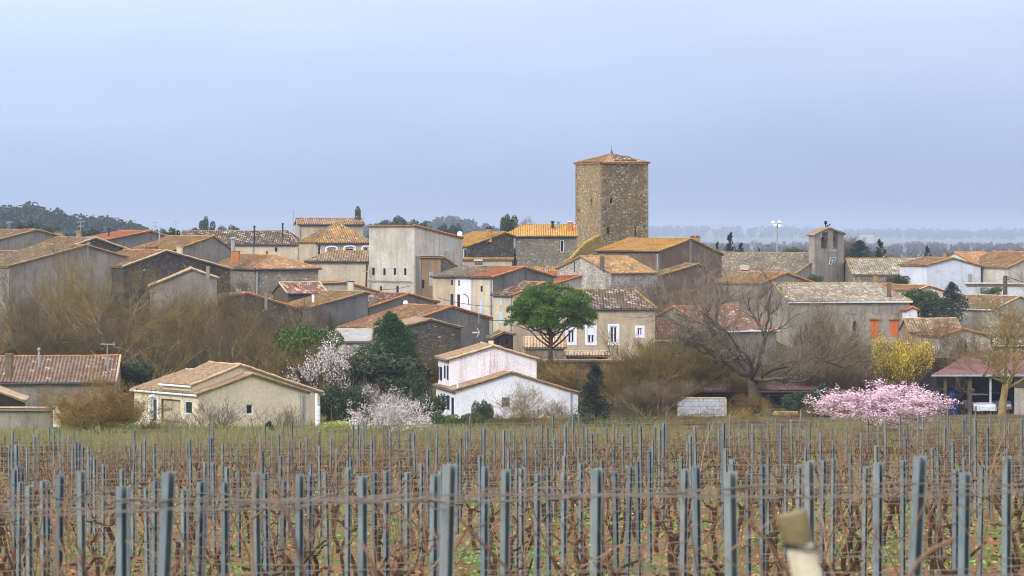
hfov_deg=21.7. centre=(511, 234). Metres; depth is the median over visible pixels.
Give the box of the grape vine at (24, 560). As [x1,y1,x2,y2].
[0,460,39,570]
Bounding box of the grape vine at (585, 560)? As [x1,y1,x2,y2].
[562,460,626,573]
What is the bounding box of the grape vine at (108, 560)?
[19,477,141,575]
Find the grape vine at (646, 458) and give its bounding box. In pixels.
[621,429,659,475]
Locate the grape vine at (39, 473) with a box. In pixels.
[32,453,70,499]
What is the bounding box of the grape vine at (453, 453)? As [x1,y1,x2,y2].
[424,423,479,474]
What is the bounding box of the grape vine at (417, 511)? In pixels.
[402,482,419,532]
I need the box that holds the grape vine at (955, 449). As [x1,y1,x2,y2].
[932,404,975,520]
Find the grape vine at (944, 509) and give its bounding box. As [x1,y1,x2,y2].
[898,425,983,544]
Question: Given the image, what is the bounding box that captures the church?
[721,221,845,281]
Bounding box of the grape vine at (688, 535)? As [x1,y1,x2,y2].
[650,485,743,575]
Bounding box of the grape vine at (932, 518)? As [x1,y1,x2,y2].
[904,401,967,569]
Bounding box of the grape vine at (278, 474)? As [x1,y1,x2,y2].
[264,445,311,523]
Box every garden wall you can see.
[541,359,643,389]
[964,282,1023,296]
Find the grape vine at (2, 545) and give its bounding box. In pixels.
[0,465,53,575]
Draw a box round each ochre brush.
[478,406,547,428]
[523,411,567,428]
[651,406,727,429]
[715,404,774,429]
[760,405,834,428]
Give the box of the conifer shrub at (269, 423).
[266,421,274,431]
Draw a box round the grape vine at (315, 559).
[290,492,339,575]
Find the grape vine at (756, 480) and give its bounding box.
[752,454,780,528]
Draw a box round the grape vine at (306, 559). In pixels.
[263,434,347,575]
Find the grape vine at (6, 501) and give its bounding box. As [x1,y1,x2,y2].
[0,435,10,534]
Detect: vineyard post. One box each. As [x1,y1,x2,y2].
[8,448,10,519]
[10,450,14,529]
[11,430,14,448]
[12,469,16,575]
[14,444,19,468]
[16,465,20,481]
[16,482,22,575]
[21,467,24,554]
[26,448,29,482]
[26,485,32,575]
[33,437,36,500]
[39,481,47,575]
[48,427,49,479]
[48,485,50,572]
[53,429,54,479]
[54,475,63,575]
[58,427,60,472]
[62,450,64,492]
[67,436,69,487]
[71,448,73,505]
[74,442,77,518]
[77,470,85,575]
[78,443,80,470]
[81,446,84,469]
[87,449,90,533]
[89,455,93,533]
[93,456,97,552]
[101,464,105,556]
[116,486,130,575]
[119,469,124,486]
[129,446,130,477]
[131,472,136,554]
[133,430,135,443]
[133,440,136,471]
[139,442,142,502]
[143,439,146,512]
[143,487,150,575]
[151,480,158,575]
[153,444,156,480]
[157,471,175,575]
[181,490,188,575]
[186,443,188,484]
[189,440,191,457]
[189,459,192,533]
[195,481,205,575]
[199,443,201,477]
[203,462,207,545]
[208,438,209,518]
[210,438,212,511]
[211,462,216,554]
[221,443,224,482]
[221,482,228,575]
[225,467,230,575]
[230,442,231,475]
[236,449,238,476]
[237,470,240,557]
[248,446,250,491]
[251,472,260,575]
[260,450,263,551]
[262,473,270,575]
[264,423,266,473]
[271,436,273,494]
[277,434,279,478]
[278,456,282,554]
[280,481,286,575]
[282,421,283,445]
[286,458,290,536]
[291,421,292,469]
[295,474,303,575]
[299,441,301,471]
[305,437,308,495]
[306,475,313,575]
[309,463,315,536]
[318,446,322,536]
[323,472,329,575]
[329,436,332,481]
[335,448,338,523]
[345,468,350,575]
[346,434,349,467]
[349,457,352,534]
[352,425,353,463]
[356,424,358,488]
[356,439,358,494]
[358,476,367,575]
[359,434,361,475]
[363,421,365,471]
[365,421,366,451]
[370,439,373,514]
[372,472,376,575]
[374,435,375,467]
[383,470,389,575]
[389,432,391,492]
[399,460,402,541]
[404,472,410,575]
[408,433,410,471]
[412,432,417,512]
[419,463,424,555]
[426,450,429,533]
[429,475,439,575]
[435,434,438,474]
[438,471,441,574]
[439,463,455,575]
[447,429,449,462]
[456,452,458,533]
[459,437,461,516]
[464,433,465,475]
[466,430,468,491]
[469,416,470,468]
[478,455,481,560]
[481,466,488,575]
[483,428,485,466]
[493,431,495,475]
[500,469,509,574]
[502,430,505,469]
[507,449,510,530]
[512,432,515,485]
[514,460,518,567]
[518,468,524,575]
[523,428,525,467]
[525,436,527,506]
[533,473,541,575]
[535,449,537,473]
[538,428,539,460]
[541,424,542,485]
[546,428,548,466]
[546,467,551,575]
[552,415,553,444]
[553,438,556,518]
[561,472,567,575]
[562,456,566,471]
[564,425,567,517]
[572,416,574,489]
[576,447,580,527]
[578,463,583,562]
[582,425,584,486]
[586,426,588,479]
[590,468,601,575]
[591,434,593,468]
[600,459,604,554]
[602,471,604,575]
[606,427,608,475]
[612,424,614,447]
[612,448,615,470]
[612,471,618,568]
[621,435,625,509]
[624,466,632,575]
[630,426,632,506]
[635,461,640,575]
[638,425,643,529]
[647,450,651,566]
[651,440,653,503]
[654,428,655,473]
[658,428,660,503]
[661,423,665,529]
[666,412,667,460]
[678,457,683,565]
[679,469,688,575]
[686,441,688,496]
[688,435,692,543]
[691,466,701,575]
[693,426,697,464]
[707,422,709,477]
[718,422,720,480]
[721,422,725,530]
[723,448,727,471]
[723,471,737,575]
[729,414,730,459]
[730,459,734,470]
[738,424,740,472]
[745,474,751,575]
[747,421,749,472]
[751,424,753,484]
[752,433,754,490]
[759,465,765,575]
[760,445,762,464]
[763,420,764,457]
[766,454,770,553]
[767,419,769,453]
[779,424,782,511]
[783,464,788,562]
[790,419,792,437]
[790,433,793,494]
[796,465,801,509]
[800,410,801,458]
[803,448,807,508]
[805,460,814,548]
[809,421,810,459]
[819,432,821,522]
[819,460,826,575]
[830,458,836,575]
[832,441,834,458]
[845,426,847,465]
[848,453,852,556]
[859,433,862,500]
[861,467,868,575]
[867,419,868,462]
[872,462,882,575]
[874,445,877,461]
[877,427,879,457]
[884,419,887,492]
[899,417,901,459]
[900,460,905,574]
[903,437,908,510]
[906,424,908,490]
[908,456,926,575]
[917,414,919,456]
[922,419,924,454]
[931,448,935,536]
[936,456,942,559]
[937,417,938,453]
[943,426,945,470]
[949,416,950,453]
[951,440,954,512]
[952,469,958,574]
[958,472,970,574]
[962,419,964,457]
[962,457,965,472]
[969,435,971,487]
[973,418,977,517]
[977,465,984,574]
[986,426,989,513]
[1002,456,1011,575]
[1004,418,1005,456]
[1019,419,1023,502]
[1019,440,1022,504]
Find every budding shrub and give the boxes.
[481,378,574,422]
[545,401,574,421]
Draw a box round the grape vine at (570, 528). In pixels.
[544,460,589,565]
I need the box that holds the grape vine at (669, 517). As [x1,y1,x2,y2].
[646,426,693,529]
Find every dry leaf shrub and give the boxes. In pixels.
[31,367,175,435]
[727,392,771,415]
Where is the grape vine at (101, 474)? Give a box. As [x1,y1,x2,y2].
[88,449,118,542]
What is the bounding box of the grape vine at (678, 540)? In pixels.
[654,469,690,568]
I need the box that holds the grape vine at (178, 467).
[169,423,203,505]
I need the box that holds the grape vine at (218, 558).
[175,426,274,574]
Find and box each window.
[148,394,159,421]
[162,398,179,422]
[185,401,191,413]
[246,404,252,414]
[325,246,337,251]
[343,245,355,249]
[361,245,368,249]
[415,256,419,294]
[429,272,432,285]
[437,366,441,380]
[450,294,452,304]
[451,397,453,413]
[463,249,466,256]
[480,300,482,312]
[499,312,502,323]
[505,338,509,345]
[560,240,563,251]
[565,327,576,344]
[585,325,596,344]
[608,324,618,344]
[635,326,644,337]
[689,240,691,262]
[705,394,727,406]
[768,395,784,405]
[851,305,856,313]
[870,321,877,338]
[872,304,878,313]
[890,321,897,336]
[891,304,897,313]
[968,274,971,282]
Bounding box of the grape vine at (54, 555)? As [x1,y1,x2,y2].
[17,479,221,575]
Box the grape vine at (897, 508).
[880,444,918,529]
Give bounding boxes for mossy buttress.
[563,234,600,263]
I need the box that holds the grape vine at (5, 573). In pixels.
[0,464,62,575]
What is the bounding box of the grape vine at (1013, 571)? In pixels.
[1007,506,1023,575]
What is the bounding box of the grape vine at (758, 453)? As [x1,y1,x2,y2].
[750,432,775,465]
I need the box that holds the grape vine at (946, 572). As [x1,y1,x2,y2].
[906,413,1007,574]
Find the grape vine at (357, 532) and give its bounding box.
[321,478,429,575]
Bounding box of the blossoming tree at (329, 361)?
[282,329,355,415]
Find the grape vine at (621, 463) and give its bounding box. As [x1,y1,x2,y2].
[601,418,638,514]
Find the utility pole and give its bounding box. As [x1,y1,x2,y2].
[1003,276,1009,294]
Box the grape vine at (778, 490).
[758,424,799,514]
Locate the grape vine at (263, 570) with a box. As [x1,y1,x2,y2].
[205,436,295,575]
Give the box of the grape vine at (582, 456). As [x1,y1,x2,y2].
[561,411,604,512]
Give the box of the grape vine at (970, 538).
[948,498,1000,575]
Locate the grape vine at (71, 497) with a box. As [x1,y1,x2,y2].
[64,460,86,535]
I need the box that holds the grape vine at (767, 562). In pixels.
[757,472,793,571]
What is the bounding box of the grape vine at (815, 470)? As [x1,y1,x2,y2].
[802,423,828,499]
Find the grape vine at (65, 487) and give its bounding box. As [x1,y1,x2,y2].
[38,446,75,515]
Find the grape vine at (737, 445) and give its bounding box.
[714,419,765,470]
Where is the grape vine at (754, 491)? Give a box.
[726,413,770,501]
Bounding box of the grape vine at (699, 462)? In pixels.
[677,414,714,488]
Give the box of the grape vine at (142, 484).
[114,428,151,518]
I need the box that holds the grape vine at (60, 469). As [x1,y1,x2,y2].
[49,445,78,502]
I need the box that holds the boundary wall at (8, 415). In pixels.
[0,406,54,431]
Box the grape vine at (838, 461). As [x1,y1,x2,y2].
[805,417,850,509]
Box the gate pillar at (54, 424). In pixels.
[52,407,59,426]
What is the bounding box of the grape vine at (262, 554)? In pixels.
[236,444,308,566]
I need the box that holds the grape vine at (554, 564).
[504,413,627,575]
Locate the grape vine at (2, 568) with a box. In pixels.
[0,471,21,575]
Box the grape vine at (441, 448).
[423,427,451,472]
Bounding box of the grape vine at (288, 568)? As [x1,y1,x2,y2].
[238,394,399,575]
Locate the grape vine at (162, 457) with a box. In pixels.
[140,417,200,482]
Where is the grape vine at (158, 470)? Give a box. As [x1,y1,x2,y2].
[143,441,183,507]
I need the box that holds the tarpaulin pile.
[939,387,960,414]
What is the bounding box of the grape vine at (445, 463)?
[418,442,469,505]
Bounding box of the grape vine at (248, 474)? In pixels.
[227,444,259,514]
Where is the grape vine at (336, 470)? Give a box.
[320,435,354,524]
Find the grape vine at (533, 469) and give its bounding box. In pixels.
[517,439,543,498]
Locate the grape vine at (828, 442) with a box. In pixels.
[802,414,856,470]
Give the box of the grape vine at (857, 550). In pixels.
[837,438,912,575]
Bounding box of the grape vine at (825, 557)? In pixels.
[757,503,834,575]
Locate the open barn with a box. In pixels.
[917,350,1023,414]
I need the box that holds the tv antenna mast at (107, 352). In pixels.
[100,342,114,370]
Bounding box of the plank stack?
[772,411,797,414]
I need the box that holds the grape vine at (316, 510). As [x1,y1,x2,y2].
[274,444,329,544]
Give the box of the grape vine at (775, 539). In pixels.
[746,405,794,561]
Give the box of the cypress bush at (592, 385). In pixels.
[572,363,616,418]
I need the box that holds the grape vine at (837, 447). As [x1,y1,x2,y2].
[813,402,858,494]
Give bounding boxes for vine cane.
[276,495,306,575]
[362,543,377,575]
[458,516,513,575]
[743,517,789,575]
[908,537,955,575]
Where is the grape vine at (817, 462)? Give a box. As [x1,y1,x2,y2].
[794,408,831,498]
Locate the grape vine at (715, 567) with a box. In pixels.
[671,444,758,575]
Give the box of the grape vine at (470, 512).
[447,437,500,550]
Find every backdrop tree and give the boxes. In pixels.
[783,246,807,251]
[844,234,866,256]
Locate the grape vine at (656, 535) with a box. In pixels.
[624,437,672,552]
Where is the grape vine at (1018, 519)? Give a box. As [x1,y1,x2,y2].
[999,420,1023,546]
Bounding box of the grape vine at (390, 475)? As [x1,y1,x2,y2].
[350,422,426,538]
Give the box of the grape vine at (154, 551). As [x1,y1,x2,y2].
[131,502,192,575]
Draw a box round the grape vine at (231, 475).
[195,444,237,501]
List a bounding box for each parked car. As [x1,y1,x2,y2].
[962,393,996,414]
[987,392,1011,412]
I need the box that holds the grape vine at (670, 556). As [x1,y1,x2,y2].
[635,411,714,575]
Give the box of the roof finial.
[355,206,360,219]
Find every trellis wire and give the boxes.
[0,413,1023,432]
[0,414,1023,435]
[0,424,995,446]
[0,424,1023,447]
[0,434,1023,457]
[0,436,1023,459]
[0,438,1007,463]
[0,445,990,467]
[0,450,1023,474]
[0,466,1015,491]
[0,473,1016,496]
[0,474,1023,496]
[0,475,1023,510]
[0,478,1023,500]
[0,479,1001,503]
[0,482,1023,514]
[0,486,1013,515]
[0,491,1023,517]
[0,494,1023,522]
[0,509,1023,537]
[0,522,985,548]
[0,525,1023,553]
[0,535,1023,556]
[0,537,1023,562]
[0,543,1023,571]
[1,442,1023,465]
[1,458,1023,484]
[1,503,1023,526]
[2,423,1018,445]
[2,465,1021,488]
[3,444,967,466]
[3,454,1023,477]
[3,459,995,483]
[3,488,1022,513]
[4,451,1023,474]
[4,459,967,482]
[5,463,1018,486]
[6,415,1007,437]
[6,429,997,451]
[6,435,958,455]
[7,427,1009,449]
[8,477,993,502]
[8,492,1023,517]
[9,419,1001,440]
[10,416,916,432]
[10,511,950,535]
[11,433,1005,457]
[11,520,1016,546]
[12,431,1014,452]
[15,416,1000,437]
[18,418,1021,440]
[20,434,973,453]
[21,417,1003,438]
[21,442,1007,464]
[22,415,926,433]
[23,437,950,458]
[25,416,985,436]
[25,442,968,464]
[25,446,1007,468]
[25,453,1019,476]
[25,465,1001,487]
[25,483,1015,508]
[26,460,1023,484]
[29,452,1019,475]
[30,422,1023,444]
[31,449,1023,472]
[32,418,841,432]
[34,456,1022,478]
[34,469,944,489]
[36,436,1015,459]
[37,421,972,442]
[38,419,966,440]
[45,415,1023,436]
[51,440,1006,462]
[52,438,973,459]
[64,469,1023,494]
[67,480,1023,504]
[70,433,952,450]
[77,416,1002,435]
[81,424,1017,445]
[88,500,1021,525]
[111,552,1023,575]
[209,557,1023,575]
[251,435,1003,451]
[496,565,1023,575]
[894,570,1001,575]
[931,574,1023,575]
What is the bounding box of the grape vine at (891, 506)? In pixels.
[858,411,938,545]
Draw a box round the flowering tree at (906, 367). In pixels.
[869,330,935,395]
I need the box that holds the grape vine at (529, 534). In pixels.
[482,425,584,575]
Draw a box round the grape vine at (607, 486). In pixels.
[593,440,634,523]
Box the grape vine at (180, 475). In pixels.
[176,439,200,489]
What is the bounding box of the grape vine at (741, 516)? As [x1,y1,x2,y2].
[737,458,758,546]
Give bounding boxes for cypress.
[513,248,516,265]
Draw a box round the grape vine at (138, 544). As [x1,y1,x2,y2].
[109,473,148,570]
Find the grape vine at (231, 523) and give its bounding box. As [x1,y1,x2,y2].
[200,448,249,525]
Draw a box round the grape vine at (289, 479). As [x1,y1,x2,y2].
[274,447,308,532]
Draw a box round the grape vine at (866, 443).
[850,399,883,478]
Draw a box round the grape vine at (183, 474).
[168,442,202,521]
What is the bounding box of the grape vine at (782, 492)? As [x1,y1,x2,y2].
[773,436,805,506]
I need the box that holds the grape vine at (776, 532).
[739,432,798,575]
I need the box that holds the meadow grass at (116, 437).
[0,416,1023,470]
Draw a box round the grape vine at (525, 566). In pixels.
[489,463,546,575]
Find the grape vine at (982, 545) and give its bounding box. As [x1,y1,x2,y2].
[958,424,1023,575]
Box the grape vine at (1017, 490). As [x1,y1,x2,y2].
[1012,468,1023,510]
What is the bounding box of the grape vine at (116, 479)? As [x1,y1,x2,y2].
[85,444,147,525]
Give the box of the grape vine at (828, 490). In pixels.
[801,432,846,533]
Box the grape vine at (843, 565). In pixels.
[824,450,879,571]
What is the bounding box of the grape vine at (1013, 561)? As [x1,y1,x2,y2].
[950,433,1023,575]
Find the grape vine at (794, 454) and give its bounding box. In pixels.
[771,417,819,507]
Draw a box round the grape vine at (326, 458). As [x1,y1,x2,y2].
[302,428,354,495]
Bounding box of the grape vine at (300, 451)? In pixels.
[284,419,322,507]
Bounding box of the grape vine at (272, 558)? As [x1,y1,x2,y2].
[247,487,291,573]
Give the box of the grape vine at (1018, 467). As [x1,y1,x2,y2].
[1009,424,1023,490]
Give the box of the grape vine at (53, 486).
[5,442,87,575]
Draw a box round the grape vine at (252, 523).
[148,436,275,575]
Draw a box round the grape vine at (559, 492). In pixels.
[549,458,571,517]
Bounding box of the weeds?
[0,450,1023,575]
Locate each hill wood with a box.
[0,201,157,236]
[363,215,502,238]
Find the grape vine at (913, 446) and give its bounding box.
[902,427,923,470]
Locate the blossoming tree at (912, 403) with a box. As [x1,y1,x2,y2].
[803,378,963,433]
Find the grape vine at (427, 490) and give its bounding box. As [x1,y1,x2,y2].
[415,458,476,534]
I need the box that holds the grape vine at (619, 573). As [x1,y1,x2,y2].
[567,508,629,575]
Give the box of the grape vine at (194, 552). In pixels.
[172,480,219,575]
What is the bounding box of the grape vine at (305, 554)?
[235,454,336,575]
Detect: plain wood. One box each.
[648,224,1023,239]
[701,240,1023,257]
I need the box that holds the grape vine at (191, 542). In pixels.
[173,436,212,561]
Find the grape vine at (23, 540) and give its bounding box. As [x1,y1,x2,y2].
[0,468,45,575]
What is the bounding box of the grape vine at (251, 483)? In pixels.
[234,450,272,532]
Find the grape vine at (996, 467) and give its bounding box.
[990,433,1014,508]
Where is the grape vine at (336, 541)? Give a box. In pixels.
[311,429,361,552]
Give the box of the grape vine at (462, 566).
[461,553,527,575]
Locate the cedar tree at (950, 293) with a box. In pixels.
[929,281,970,321]
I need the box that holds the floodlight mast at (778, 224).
[771,220,780,251]
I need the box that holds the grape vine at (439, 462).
[425,439,462,499]
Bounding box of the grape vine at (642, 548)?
[561,484,702,575]
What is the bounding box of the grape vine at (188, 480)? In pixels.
[168,449,202,494]
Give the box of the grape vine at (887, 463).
[874,419,904,513]
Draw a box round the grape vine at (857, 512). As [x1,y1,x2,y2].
[832,435,877,557]
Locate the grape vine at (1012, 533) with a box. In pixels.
[984,474,1023,559]
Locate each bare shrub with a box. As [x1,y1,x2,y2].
[25,390,58,406]
[134,421,183,433]
[158,411,200,428]
[161,393,276,431]
[261,400,306,430]
[348,375,387,411]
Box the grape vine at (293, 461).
[272,431,307,491]
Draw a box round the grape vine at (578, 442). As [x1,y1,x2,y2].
[571,413,592,467]
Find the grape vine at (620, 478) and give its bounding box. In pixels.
[609,429,631,500]
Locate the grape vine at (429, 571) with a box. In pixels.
[377,479,477,575]
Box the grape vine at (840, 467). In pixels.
[815,420,850,523]
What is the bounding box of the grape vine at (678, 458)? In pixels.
[666,421,687,494]
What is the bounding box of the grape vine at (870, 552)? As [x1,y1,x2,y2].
[858,518,884,575]
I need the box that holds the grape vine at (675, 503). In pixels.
[656,412,710,515]
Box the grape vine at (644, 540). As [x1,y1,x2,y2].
[589,477,703,575]
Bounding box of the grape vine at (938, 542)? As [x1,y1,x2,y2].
[924,477,951,575]
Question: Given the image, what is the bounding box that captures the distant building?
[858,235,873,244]
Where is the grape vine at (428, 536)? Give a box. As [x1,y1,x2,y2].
[402,497,491,575]
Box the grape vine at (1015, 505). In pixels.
[1005,426,1023,516]
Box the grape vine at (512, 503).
[505,430,545,525]
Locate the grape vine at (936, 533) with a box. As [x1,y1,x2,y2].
[852,461,956,575]
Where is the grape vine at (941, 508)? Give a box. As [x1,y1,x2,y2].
[906,438,972,570]
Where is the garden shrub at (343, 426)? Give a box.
[321,420,360,433]
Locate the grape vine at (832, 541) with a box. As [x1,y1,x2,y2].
[815,491,861,575]
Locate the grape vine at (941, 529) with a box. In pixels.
[894,480,951,575]
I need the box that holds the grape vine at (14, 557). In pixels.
[0,448,82,575]
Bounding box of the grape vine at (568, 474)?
[543,438,576,492]
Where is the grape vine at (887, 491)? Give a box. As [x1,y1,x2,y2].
[872,454,892,510]
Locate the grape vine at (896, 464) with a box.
[886,443,907,484]
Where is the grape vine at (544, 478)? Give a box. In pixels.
[521,414,561,480]
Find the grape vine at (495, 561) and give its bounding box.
[473,497,526,575]
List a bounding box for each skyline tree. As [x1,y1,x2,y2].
[16,221,24,228]
[21,221,39,228]
[43,225,60,233]
[74,228,101,236]
[158,227,180,234]
[199,216,215,229]
[216,224,238,229]
[383,215,405,224]
[404,219,422,225]
[422,220,432,228]
[438,223,457,234]
[453,223,463,234]
[500,214,517,231]
[512,218,534,228]
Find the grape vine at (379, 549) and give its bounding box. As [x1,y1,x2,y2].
[370,463,403,560]
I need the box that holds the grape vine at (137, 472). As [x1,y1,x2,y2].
[125,446,150,502]
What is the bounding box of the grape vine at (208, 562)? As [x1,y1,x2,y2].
[190,502,230,575]
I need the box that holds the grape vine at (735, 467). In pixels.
[711,432,765,484]
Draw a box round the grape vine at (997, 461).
[988,405,1023,499]
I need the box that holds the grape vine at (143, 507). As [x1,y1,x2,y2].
[134,468,159,538]
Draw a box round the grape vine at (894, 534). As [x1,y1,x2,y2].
[851,465,969,575]
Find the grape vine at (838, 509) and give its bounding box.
[810,427,852,533]
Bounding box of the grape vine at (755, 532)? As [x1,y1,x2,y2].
[721,462,933,575]
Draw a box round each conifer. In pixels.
[724,231,735,251]
[736,242,744,251]
[844,240,876,259]
[874,239,888,257]
[924,245,931,256]
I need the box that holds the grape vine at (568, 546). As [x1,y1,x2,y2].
[547,478,718,575]
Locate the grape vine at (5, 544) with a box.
[0,458,18,568]
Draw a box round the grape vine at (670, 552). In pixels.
[638,453,759,575]
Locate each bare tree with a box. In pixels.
[0,260,52,343]
[0,290,93,354]
[0,305,147,367]
[0,309,45,354]
[2,270,72,354]
[8,242,95,338]
[8,412,37,442]
[20,222,242,363]
[42,275,156,354]
[95,279,168,359]
[103,307,214,379]
[116,278,255,368]
[138,294,239,367]
[146,272,274,364]
[155,301,263,372]
[181,291,284,363]
[195,294,346,366]
[197,315,298,371]
[212,274,284,356]
[240,328,364,387]
[252,299,333,352]
[300,294,342,347]
[328,310,355,329]
[414,336,457,398]
[515,345,571,383]
[537,352,592,396]
[582,326,704,414]
[583,356,639,408]
[600,275,642,292]
[600,376,708,420]
[606,267,679,312]
[611,325,750,410]
[614,238,894,413]
[621,335,685,364]
[640,286,703,314]
[662,265,717,304]
[668,338,771,383]
[671,279,734,304]
[714,365,784,398]
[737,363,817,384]
[749,297,840,372]
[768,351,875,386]
[787,288,878,380]
[804,331,890,380]
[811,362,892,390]
[861,338,937,380]
[888,297,974,358]
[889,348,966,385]
[924,263,1023,418]
[943,320,989,406]
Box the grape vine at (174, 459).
[148,428,187,483]
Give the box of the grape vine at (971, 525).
[949,428,1008,526]
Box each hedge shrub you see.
[423,412,458,426]
[444,412,482,427]
[471,399,493,421]
[477,415,503,427]
[543,418,570,426]
[571,413,595,427]
[592,419,629,428]
[621,417,653,426]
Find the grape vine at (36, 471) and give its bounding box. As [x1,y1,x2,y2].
[28,449,50,494]
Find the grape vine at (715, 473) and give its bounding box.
[703,415,747,500]
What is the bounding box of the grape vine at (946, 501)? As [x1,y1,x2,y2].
[924,439,950,513]
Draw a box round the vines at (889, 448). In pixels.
[0,404,1023,505]
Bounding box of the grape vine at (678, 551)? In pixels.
[649,426,712,575]
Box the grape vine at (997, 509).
[978,412,1023,557]
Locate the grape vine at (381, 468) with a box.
[363,423,411,517]
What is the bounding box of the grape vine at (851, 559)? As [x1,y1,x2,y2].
[832,447,880,571]
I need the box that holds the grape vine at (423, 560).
[389,461,443,575]
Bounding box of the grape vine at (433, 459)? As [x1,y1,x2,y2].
[415,442,440,474]
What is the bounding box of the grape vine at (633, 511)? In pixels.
[618,433,688,567]
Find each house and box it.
[0,221,84,249]
[0,237,128,354]
[0,250,17,255]
[0,348,123,419]
[0,386,28,405]
[10,236,128,253]
[87,220,178,247]
[110,249,233,350]
[129,229,235,262]
[129,361,324,428]
[148,266,219,363]
[180,223,299,260]
[217,237,321,298]
[217,287,296,361]
[271,281,327,302]
[288,290,370,355]
[293,209,364,240]
[297,221,368,262]
[303,250,368,287]
[320,276,379,295]
[334,328,373,378]
[336,303,492,360]
[364,224,463,295]
[368,291,440,315]
[393,316,463,374]
[419,255,442,298]
[429,259,486,305]
[432,339,581,418]
[441,249,458,271]
[452,265,501,310]
[457,226,515,265]
[467,265,556,316]
[486,329,515,349]
[490,280,555,352]
[509,221,577,267]
[523,336,566,373]
[533,266,554,271]
[547,270,581,288]
[554,254,657,294]
[556,289,657,358]
[564,350,609,358]
[594,227,723,298]
[636,358,763,395]
[648,289,697,311]
[655,318,690,347]
[656,304,778,364]
[657,262,702,294]
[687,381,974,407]
[711,271,814,316]
[759,282,912,346]
[844,258,917,282]
[879,283,945,315]
[897,256,983,293]
[898,317,960,354]
[900,306,919,320]
[917,325,996,357]
[930,294,1023,332]
[943,249,1018,263]
[978,250,1023,282]
[986,332,1023,350]
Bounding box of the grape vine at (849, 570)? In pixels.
[789,433,887,575]
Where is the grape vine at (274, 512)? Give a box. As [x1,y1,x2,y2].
[263,452,299,554]
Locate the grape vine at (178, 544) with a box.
[159,463,196,575]
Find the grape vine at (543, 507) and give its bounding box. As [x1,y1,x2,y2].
[523,463,558,526]
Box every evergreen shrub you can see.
[0,340,25,354]
[37,334,81,354]
[81,335,133,384]
[121,361,154,397]
[128,347,187,378]
[214,347,255,364]
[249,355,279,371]
[273,323,344,383]
[320,382,364,420]
[326,356,376,390]
[332,351,433,403]
[343,386,377,419]
[391,365,429,410]
[412,392,449,420]
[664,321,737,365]
[780,390,817,416]
[804,382,843,418]
[807,273,823,281]
[886,275,909,283]
[901,288,944,317]
[979,286,1002,294]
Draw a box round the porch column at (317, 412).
[315,394,319,425]
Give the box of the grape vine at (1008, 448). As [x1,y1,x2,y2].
[984,411,1023,487]
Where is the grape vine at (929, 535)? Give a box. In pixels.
[912,425,954,558]
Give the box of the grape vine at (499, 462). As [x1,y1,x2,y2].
[487,430,514,520]
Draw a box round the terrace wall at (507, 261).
[463,257,513,265]
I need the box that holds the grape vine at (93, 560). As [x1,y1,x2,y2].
[55,443,102,575]
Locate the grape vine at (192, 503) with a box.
[173,426,228,546]
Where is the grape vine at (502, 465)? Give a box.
[491,431,520,498]
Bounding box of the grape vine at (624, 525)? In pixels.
[595,453,635,544]
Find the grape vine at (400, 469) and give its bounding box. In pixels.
[358,407,444,550]
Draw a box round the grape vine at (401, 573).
[369,490,422,575]
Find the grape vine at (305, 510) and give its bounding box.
[290,424,344,513]
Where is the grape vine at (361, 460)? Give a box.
[347,432,376,477]
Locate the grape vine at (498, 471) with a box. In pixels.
[488,446,506,490]
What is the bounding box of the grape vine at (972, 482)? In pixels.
[933,391,1015,504]
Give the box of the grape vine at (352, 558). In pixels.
[295,417,390,575]
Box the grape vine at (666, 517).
[636,438,678,522]
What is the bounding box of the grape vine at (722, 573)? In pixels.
[700,435,796,575]
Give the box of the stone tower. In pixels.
[573,149,650,248]
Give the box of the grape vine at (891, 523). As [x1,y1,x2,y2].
[877,427,914,538]
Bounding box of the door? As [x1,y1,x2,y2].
[457,294,459,306]
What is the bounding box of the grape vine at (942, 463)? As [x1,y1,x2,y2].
[934,432,967,499]
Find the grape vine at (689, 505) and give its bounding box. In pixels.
[671,423,711,537]
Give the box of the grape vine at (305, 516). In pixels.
[281,473,316,553]
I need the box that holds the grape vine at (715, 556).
[693,417,755,567]
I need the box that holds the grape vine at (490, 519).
[452,433,507,569]
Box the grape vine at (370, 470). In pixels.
[359,439,397,515]
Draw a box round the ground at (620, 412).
[0,232,1023,575]
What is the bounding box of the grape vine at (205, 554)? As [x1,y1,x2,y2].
[156,516,230,575]
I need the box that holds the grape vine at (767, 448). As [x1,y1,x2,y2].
[753,427,777,466]
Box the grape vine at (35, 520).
[16,436,66,544]
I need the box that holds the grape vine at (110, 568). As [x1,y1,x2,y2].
[54,478,115,575]
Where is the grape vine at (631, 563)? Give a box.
[550,476,644,575]
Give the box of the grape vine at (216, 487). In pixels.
[208,451,232,523]
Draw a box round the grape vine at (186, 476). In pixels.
[147,413,228,537]
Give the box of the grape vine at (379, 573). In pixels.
[348,420,433,575]
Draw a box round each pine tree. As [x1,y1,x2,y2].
[349,311,424,364]
[399,339,430,392]
[503,281,597,363]
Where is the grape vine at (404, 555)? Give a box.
[375,445,517,575]
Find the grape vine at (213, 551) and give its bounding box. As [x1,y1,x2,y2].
[179,512,233,575]
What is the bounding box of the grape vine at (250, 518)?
[115,420,283,575]
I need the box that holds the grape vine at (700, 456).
[668,417,714,486]
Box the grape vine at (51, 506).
[25,459,75,543]
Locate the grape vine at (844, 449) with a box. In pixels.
[830,407,856,500]
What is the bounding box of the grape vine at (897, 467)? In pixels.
[881,425,922,521]
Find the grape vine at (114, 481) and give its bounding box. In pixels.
[92,454,133,509]
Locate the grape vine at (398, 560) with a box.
[360,457,426,573]
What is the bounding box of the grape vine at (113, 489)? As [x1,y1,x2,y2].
[97,429,130,523]
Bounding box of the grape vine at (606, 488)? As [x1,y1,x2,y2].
[596,437,620,519]
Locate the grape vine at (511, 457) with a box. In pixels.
[499,425,521,508]
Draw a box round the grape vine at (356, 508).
[341,430,380,520]

